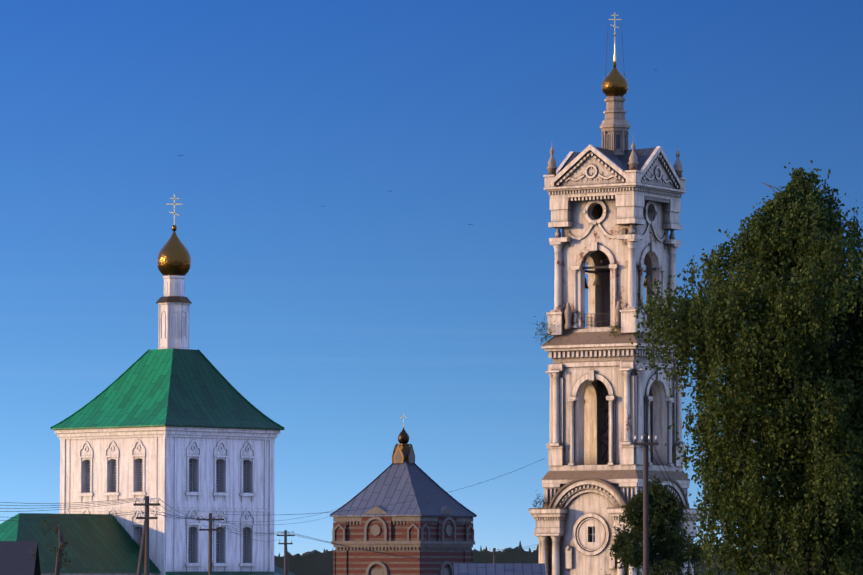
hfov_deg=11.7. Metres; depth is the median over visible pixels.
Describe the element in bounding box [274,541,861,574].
distant forest
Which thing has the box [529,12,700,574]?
bell tower
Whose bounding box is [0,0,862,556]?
sky
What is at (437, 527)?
brick chapel
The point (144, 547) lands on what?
utility poles and wires
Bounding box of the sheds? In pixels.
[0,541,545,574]
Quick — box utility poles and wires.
[0,405,703,574]
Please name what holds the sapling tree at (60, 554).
on the ground
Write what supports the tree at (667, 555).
on the ground
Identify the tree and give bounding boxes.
[29,518,70,574]
[608,474,707,574]
[629,160,862,574]
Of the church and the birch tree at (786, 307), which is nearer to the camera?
the birch tree at (786, 307)
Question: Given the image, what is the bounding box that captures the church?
[0,194,295,574]
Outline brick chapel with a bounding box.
[330,413,476,574]
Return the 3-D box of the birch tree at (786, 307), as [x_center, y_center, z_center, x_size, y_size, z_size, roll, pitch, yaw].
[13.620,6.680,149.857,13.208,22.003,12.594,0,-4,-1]

